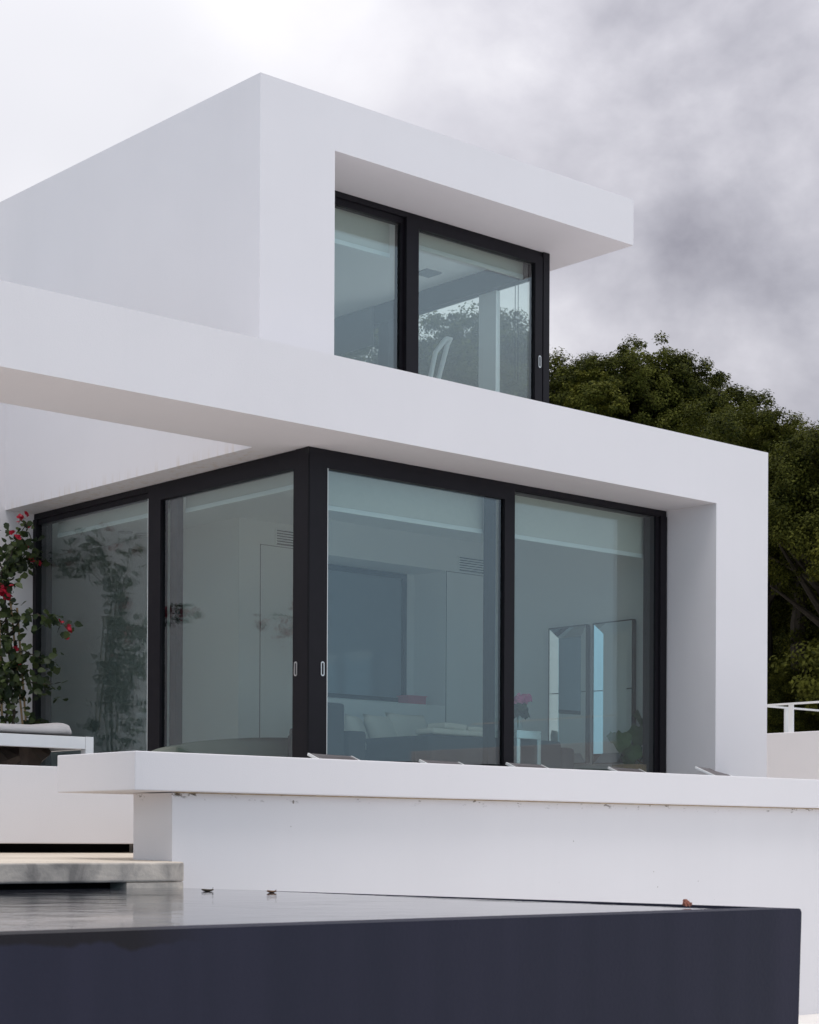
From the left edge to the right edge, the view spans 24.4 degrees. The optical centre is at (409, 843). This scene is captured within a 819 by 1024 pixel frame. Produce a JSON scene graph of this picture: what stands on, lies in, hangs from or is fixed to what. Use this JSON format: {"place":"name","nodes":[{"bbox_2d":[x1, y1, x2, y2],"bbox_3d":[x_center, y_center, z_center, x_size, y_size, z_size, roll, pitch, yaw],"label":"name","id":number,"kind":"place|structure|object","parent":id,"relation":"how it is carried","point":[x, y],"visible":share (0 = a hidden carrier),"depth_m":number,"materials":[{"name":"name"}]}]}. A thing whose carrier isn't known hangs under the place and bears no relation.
{"place":"outdoors","nodes":[
{"label":"outdoors","id":0,"kind":"place"},
{"bbox_2d":[0,843,132,851],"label":"terrace floor","id":1,"kind":"structure","parent":0,"point":[130,847],"depth_m":12.24,"materials":[{"name":"black"}]},
{"bbox_2d":[0,733,93,765],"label":"daybed","id":2,"kind":"object","parent":1,"relation":"on","point":[27,749],"visible":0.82,"depth_m":12.31,"materials":[{"name":"white paint"}]},
{"bbox_2d":[0,723,71,735],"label":"seat cushion","id":3,"kind":"object","parent":2,"relation":"on","point":[58,729],"visible":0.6,"depth_m":12.17,"materials":[{"name":"white fabric"}]},
{"bbox_2d":[0,844,183,888],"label":"concrete walkway","id":4,"kind":"structure","parent":1,"relation":"on","point":[34,866],"depth_m":9.31,"materials":[{"name":"grey concrete"}]},
{"bbox_2d":[0,764,133,843],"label":"parapet wall","id":5,"kind":"structure","parent":4,"relation":"on","point":[36,807],"depth_m":11.53,"materials":[{"name":"white paint"}]},
{"bbox_2d":[307,753,358,759],"bbox_3d":[0.064,-0.358,12.839,1.536,0.530,0.560,0,0,35],"label":"sun lounger","id":6,"kind":"object","parent":1,"relation":"on","point":[321,756],"visible":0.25,"depth_m":13.22,"materials":[{"name":"white paint"}]},
{"bbox_2d":[0,72,767,776],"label":"white villa","id":7,"kind":"object","parent":1,"relation":"on","point":[242,494],"visible":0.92,"depth_m":15.00,"materials":[{"name":"paint"}]},
{"bbox_2d":[32,447,325,765],"bbox_3d":[-1.887,-1.482,14.698,0.191,2.596,3.736,0,0,-42],"label":"sliding window","id":8,"kind":"structure","parent":7,"relation":"in","point":[287,471],"depth_m":14.62,"materials":[{"name":"metal"}]},
{"bbox_2d":[152,737,287,756],"bbox_3d":[-1.080,-0.557,15.668,3.167,0.592,0.840,0,0,-42],"label":"round sofa","id":9,"kind":"object","parent":7,"relation":"on","point":[273,747],"visible":0.2,"depth_m":14.87,"materials":[{"name":"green fabric"}]},
{"bbox_2d":[259,544,292,737],"bbox_3d":[-1.078,-1.376,16.456,0.562,2.390,0.018,0,0,-42],"label":"cupboard door","id":10,"kind":"structure","parent":7,"relation":"in","point":[276,562],"depth_m":16.38,"materials":[{"name":"paint"}]},
{"bbox_2d":[288,702,365,759],"bbox_3d":[-0.857,-0.632,14.783,0.700,0.905,0.800,0,0,-42],"label":"armchair","id":11,"kind":"object","parent":7,"relation":"on","point":[340,741],"visible":0.16,"depth_m":14.56,"materials":[{"name":"grey fabric"}]},
{"bbox_2d":[327,564,406,701],"bbox_3d":[-0.483,-1.882,16.954,1.190,1.167,0.041,0,0,-42],"label":"inner window","id":12,"kind":"structure","parent":7,"relation":"in","point":[367,608],"depth_m":17.05,"materials":[{"name":"glass"}]},
{"bbox_2d":[397,695,427,704],"bbox_3d":[0.024,-1.291,17.138,0.234,0.088,0.160,0,0,-42],"label":"storage tub","id":13,"kind":"object","parent":7,"relation":"on","point":[412,699],"visible":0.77,"depth_m":17.07,"materials":[{"name":"pink plastic"}]},
{"bbox_2d":[334,263,529,367],"bbox_3d":[-1.096,-4.144,18.523,0.120,1.718,6.424,0,0,-42],"label":"sliding window","id":14,"kind":"structure","parent":7,"relation":"in","point":[353,331],"depth_m":17.47,"materials":[{"name":"glass"}]},
{"bbox_2d":[428,336,452,378],"bbox_3d":[0.021,-3.869,16.458,0.757,1.154,0.500,0,0,-42],"label":"lounge chair","id":15,"kind":"object","parent":7,"relation":"on","point":[446,341],"visible":0.23,"depth_m":16.58,"materials":[{"name":"white paint"}]},
{"bbox_2d":[335,190,549,402],"bbox_3d":[0.055,-4.139,15.164,2.856,1.719,0.187,0,0,-42],"label":"sliding window","id":16,"kind":"structure","parent":7,"relation":"in","point":[361,224],"depth_m":15.07,"materials":[{"name":"metal"}]},
{"bbox_2d":[445,571,482,726],"bbox_3d":[0.539,-1.320,17.329,0.572,2.292,0.018,0,0,-42],"label":"cupboard door","id":17,"kind":"structure","parent":7,"relation":"in","point":[464,592],"depth_m":17.28,"materials":[{"name":"paint"}]},
{"bbox_2d":[366,734,573,768],"bbox_3d":[0.361,-0.518,15.908,1.660,0.688,1.267,0,0,-42],"label":"corner sofa","id":18,"kind":"object","parent":7,"relation":"on","point":[466,750],"visible":0.16,"depth_m":15.20,"materials":[{"name":"grey fabric"}]},
{"bbox_2d":[344,713,368,737],"bbox_3d":[-0.432,-0.887,15.599,0.150,0.360,0.500,-20,-3,8],"label":"throw cushion","id":19,"kind":"object","parent":18,"relation":"on","point":[352,723],"visible":0.43,"depth_m":15.40,"materials":[{"name":"beige fabric"}]},
{"bbox_2d":[363,714,397,737],"bbox_3d":[-0.189,-0.908,15.815,0.150,0.360,0.480,-29,-17,33],"label":"throw cushion","id":20,"kind":"object","parent":18,"relation":"on","point":[379,726],"visible":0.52,"depth_m":15.67,"materials":[{"name":"beige fabric"}]},
{"bbox_2d":[385,712,426,736],"bbox_3d":[-0.002,-0.927,15.980,0.150,0.360,0.500,-23,-15,38],"label":"throw cushion","id":21,"kind":"object","parent":18,"relation":"on","point":[406,725],"visible":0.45,"depth_m":15.87,"materials":[{"name":"beige fabric"}]},
{"bbox_2d":[416,722,469,735],"bbox_3d":[0.269,-0.912,15.136,0.411,0.099,0.230,0,0,-42],"label":"folded throw","id":22,"kind":"object","parent":18,"relation":"on","point":[446,728],"visible":0.94,"depth_m":15.05,"materials":[{"name":"beige fabric"}]},
{"bbox_2d":[466,726,482,736],"bbox_3d":[0.509,-0.902,15.350,0.296,0.080,0.239,0,0,-42],"label":"folded throw","id":23,"kind":"object","parent":18,"relation":"on","point":[476,731],"visible":0.49,"depth_m":15.22,"materials":[{"name":"beige fabric"}]},
{"bbox_2d":[296,447,666,772],"bbox_3d":[0.659,-1.472,14.579,3.812,2.598,0.209,0,0,-42],"label":"sliding window","id":24,"kind":"structure","parent":7,"relation":"in","point":[341,482],"depth_m":14.53,"materials":[{"name":"metal"}]},
{"bbox_2d":[495,730,540,764],"bbox_3d":[0.855,-0.547,15.579,0.280,0.749,0.360,0,0,-42],"label":"mirrored side table","id":25,"kind":"object","parent":7,"relation":"on","point":[519,735],"visible":0.29,"depth_m":15.46,"materials":[{"name":"metal"}]},
{"bbox_2d":[548,624,589,763],"bbox_3d":[1.411,-1.309,16.736,0.058,1.216,0.463,0,0,-42],"label":"wall mirror","id":26,"kind":"object","parent":7,"relation":"attached to","point":[568,686],"depth_m":16.73,"materials":[{"name":"glass"}]},
{"bbox_2d":[592,619,635,763],"bbox_3d":[1.766,-1.302,16.335,0.058,1.226,0.462,0,0,-42],"label":"wall mirror","id":27,"kind":"object","parent":7,"relation":"attached to","point":[614,682],"depth_m":16.36,"materials":[{"name":"glass"}]},
{"bbox_2d":[612,759,646,771],"bbox_3d":[1.861,-0.457,15.897,0.380,0.579,0.380,0,0,7],"label":"wicker basket","id":28,"kind":"object","parent":7,"relation":"on","point":[641,766],"visible":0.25,"depth_m":15.75,"materials":[{"name":"grey"}]},
{"bbox_2d":[606,710,642,763],"bbox_3d":[1.927,-0.706,15.990,0.660,0.881,0.320,0,0,-42],"label":"potted plant","id":29,"kind":"object","parent":28,"relation":"in","point":[626,748],"visible":0.66,"depth_m":15.86,"materials":[{"name":"green plant"}]},
{"bbox_2d":[419,759,463,764],"bbox_3d":[0.832,-0.345,13.511,1.536,0.530,0.560,0,0,36],"label":"sun lounger","id":30,"kind":"object","parent":1,"relation":"on","point":[433,761],"visible":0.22,"depth_m":13.89,"materials":[{"name":"white paint"}]},
{"bbox_2d":[505,762,547,767],"bbox_3d":[1.491,-0.348,14.096,1.536,0.530,0.560,0,0,36],"label":"sun lounger","id":31,"kind":"object","parent":1,"relation":"on","point":[523,765],"visible":0.18,"depth_m":14.48,"materials":[{"name":"white paint"}]},
{"bbox_2d":[607,767,644,771],"bbox_3d":[2.342,-0.346,14.850,1.536,0.530,0.560,0,0,36],"label":"sun lounger","id":32,"kind":"object","parent":1,"relation":"on","point":[623,769],"visible":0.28,"depth_m":15.23,"materials":[{"name":"white paint"}]},
{"bbox_2d":[694,766,730,775],"bbox_3d":[3.068,-0.349,14.993,1.536,0.530,0.560,0,0,28],"label":"sun lounger","id":33,"kind":"object","parent":1,"relation":"on","point":[708,771],"visible":0.18,"depth_m":15.20,"materials":[{"name":"white paint"}]},
{"bbox_3d":[-3.312,-0.342,15.426,0.740,0.504,0.500,0,0,-42],"label":"planter box","id":34,"kind":"object","parent":1,"relation":"on","visible":0},
{"bbox_2d":[0,511,82,724],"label":"bougainvillea","id":35,"kind":"object","parent":34,"relation":"in","point":[14,561],"visible":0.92,"depth_m":15.36,"materials":[{"name":"green plant"}]},
{"bbox_2d":[0,0,818,429],"label":"sky","id":36,"kind":"structure","parent":0,"point":[702,114],"materials":[{"name":"grey"}]},
{"bbox_2d":[798,1013,818,1023],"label":"ground","id":37,"kind":"structure","parent":0,"point":[809,1019],"depth_m":12.79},
{"bbox_2d":[0,890,801,1023],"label":"infinity pool","id":38,"kind":"structure","parent":37,"relation":"on","point":[733,965],"depth_m":5.40,"materials":[{"name":"blue paint"}]},
{"bbox_2d":[0,888,723,930],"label":"pool water","id":39,"kind":"structure","parent":38,"relation":"in","point":[52,909],"depth_m":6.61,"materials":[{"name":"grey liquid"}]},
{"bbox_2d":[682,899,691,906],"bbox_3d":[0.993,0.212,6.785,0.036,0.029,0.043,0,0,-13],"label":"fallen flower","id":40,"kind":"object","parent":39,"relation":"on","point":[686,902],"visible":1,"depth_m":6.78,"materials":[{"name":"orange plant"}]},
{"bbox_2d":[57,751,818,1014],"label":"terrace wall","id":41,"kind":"structure","parent":37,"relation":"on","point":[241,822],"depth_m":11.00,"materials":[{"name":"paint"}]},
{"bbox_2d":[562,367,630,416],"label":"oak tree","id":42,"kind":"object","parent":37,"relation":"on","point":[593,388],"visible":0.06,"depth_m":27.13,"materials":[{"name":"green plant"}]},
{"bbox_2d":[549,330,716,433],"bbox_3d":[3.490,-4.077,29.440,2.893,7.633,3.045,0,0,5],"label":"oak tree","id":43,"kind":"object","parent":37,"relation":"on","point":[635,387],"visible":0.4,"depth_m":28.59,"materials":[{"name":"green plant"}]},
{"bbox_2d":[617,347,775,426],"bbox_3d":[4.205,-3.889,30.169,3.123,7.828,2.967,0,0,-25],"label":"oak tree","id":44,"kind":"object","parent":37,"relation":"on","point":[684,367],"visible":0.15,"depth_m":29.08,"materials":[{"name":"green plant"}]},
{"bbox_2d":[677,394,735,426],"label":"oak tree","id":45,"kind":"object","parent":37,"relation":"on","point":[709,399],"depth_m":29.29,"materials":[{"name":"green plant"}]},
{"bbox_2d":[644,404,778,586],"bbox_3d":[3.843,-2.518,27.488,3.822,7.857,4.161,0,0,-1],"label":"oak tree","id":46,"kind":"object","parent":37,"relation":"on","point":[729,429],"visible":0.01,"depth_m":27.69,"materials":[{"name":"green plant"}]},
{"bbox_2d":[653,387,818,676],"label":"oak tree","id":47,"kind":"object","parent":37,"relation":"on","point":[737,437],"visible":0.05,"depth_m":24.45,"materials":[{"name":"green plant"}]},
{"bbox_2d":[666,406,816,447],"bbox_3d":[4.858,-3.137,27.458,3.641,6.875,3.345,0,0,32],"label":"oak tree","id":48,"kind":"object","parent":37,"relation":"on","point":[796,428],"visible":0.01,"depth_m":26.77,"materials":[{"name":"green plant"}]},
{"bbox_2d":[743,409,811,710],"bbox_3d":[5.157,-2.535,24.011,1.836,6.092,2.014,0,0,-37],"label":"oak tree","id":49,"kind":"object","parent":37,"relation":"on","point":[755,431],"visible":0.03,"depth_m":23.97,"materials":[{"name":"green plant"}]},
{"bbox_2d":[770,582,793,670],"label":"oak tree","id":50,"kind":"object","parent":37,"relation":"on","point":[772,613],"visible":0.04,"depth_m":27.78,"materials":[{"name":"green plant"}]},
{"bbox_2d":[767,661,818,732],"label":"oak tree","id":51,"kind":"object","parent":37,"relation":"on","point":[776,693],"visible":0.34,"depth_m":22.97,"materials":[{"name":"green plant"}]},
{"bbox_2d":[767,731,818,779],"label":"boundary wall","id":52,"kind":"structure","parent":37,"relation":"on","point":[792,755],"depth_m":19.18,"materials":[{"name":"white paint"}]},
{"bbox_2d":[767,701,818,732],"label":"metal railing","id":53,"kind":"object","parent":52,"relation":"on","point":[789,717],"visible":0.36,"depth_m":19.36,"materials":[{"name":"white metal"}]},
{"bbox_2d":[767,546,818,730],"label":"oak tree","id":54,"kind":"object","parent":37,"relation":"on","point":[809,628],"visible":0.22,"depth_m":24.56,"materials":[{"name":"green plant"}]},
{"bbox_2d":[768,420,818,626],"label":"oak tree","id":55,"kind":"object","parent":37,"relation":"on","point":[792,526],"visible":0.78,"depth_m":22.30,"materials":[{"name":"green plant"}]},
{"bbox_2d":[769,639,818,714],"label":"oak tree","id":56,"kind":"object","parent":37,"relation":"on","point":[812,688],"visible":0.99,"depth_m":21.35,"materials":[{"name":"green plant"}]},
{"bbox_2d":[771,614,818,730],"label":"oak tree","id":57,"kind":"object","parent":37,"relation":"on","point":[812,635],"visible":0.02,"depth_m":24.20,"materials":[{"name":"green plant"}]},
{"bbox_2d":[803,526,818,581],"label":"oak tree","id":58,"kind":"object","parent":37,"relation":"on","point":[815,559],"visible":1,"depth_m":21.49,"materials":[{"name":"green plant"}]},
{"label":"hillside","id":59,"kind":"structure","parent":0,"visible":0},
{"bbox_2d":[342,347,466,368],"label":"oak tree","id":60,"kind":"object","parent":59,"relation":"on","point":[418,368],"depth_m":32.95,"materials":[{"name":"green plant"}]},
{"bbox_2d":[338,301,549,392],"bbox_3d":[0.294,-3.791,33.051,4.265,11.253,4.489,0,0,-4],"label":"oak tree","id":61,"kind":"object","parent":59,"relation":"on","point":[512,346],"visible":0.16,"depth_m":31.53,"materials":[{"name":"green plant"}]},
{"bbox_2d":[418,347,589,408],"bbox_3d":[1.543,-4.292,30.947,4.421,8.348,4.061,0,0,26],"label":"oak tree","id":62,"kind":"object","parent":59,"relation":"on","point":[467,376],"visible":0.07,"depth_m":30.04,"materials":[{"name":"green plant"}]},
{"bbox_2d":[507,371,691,430],"bbox_3d":[3.083,-3.628,30.519,3.822,7.857,4.161,0,0,-9],"label":"oak tree","id":63,"kind":"object","parent":59,"relation":"on","point":[550,390],"visible":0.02,"depth_m":29.60,"materials":[{"name":"green plant"}]},
{"bbox_2d":[678,376,759,427],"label":"oak tree","id":64,"kind":"object","parent":59,"relation":"on","point":[723,390],"depth_m":30.04,"materials":[{"name":"green plant"}]},
{"bbox_3d":[0.889,-1.006,15.527,0.072,0.162,0.072,0,0,-42],"label":"glass vase","id":65,"kind":"object","parent":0,"visible":0},
{"bbox_2d":[514,693,532,728],"bbox_3d":[0.886,-1.091,15.530,0.243,0.301,0.189,0,0,-42],"label":"peony bouquet","id":66,"kind":"object","parent":65,"relation":"in","point":[520,705],"visible":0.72,"depth_m":15.49,"materials":[{"name":"pink plant"}]}
]}

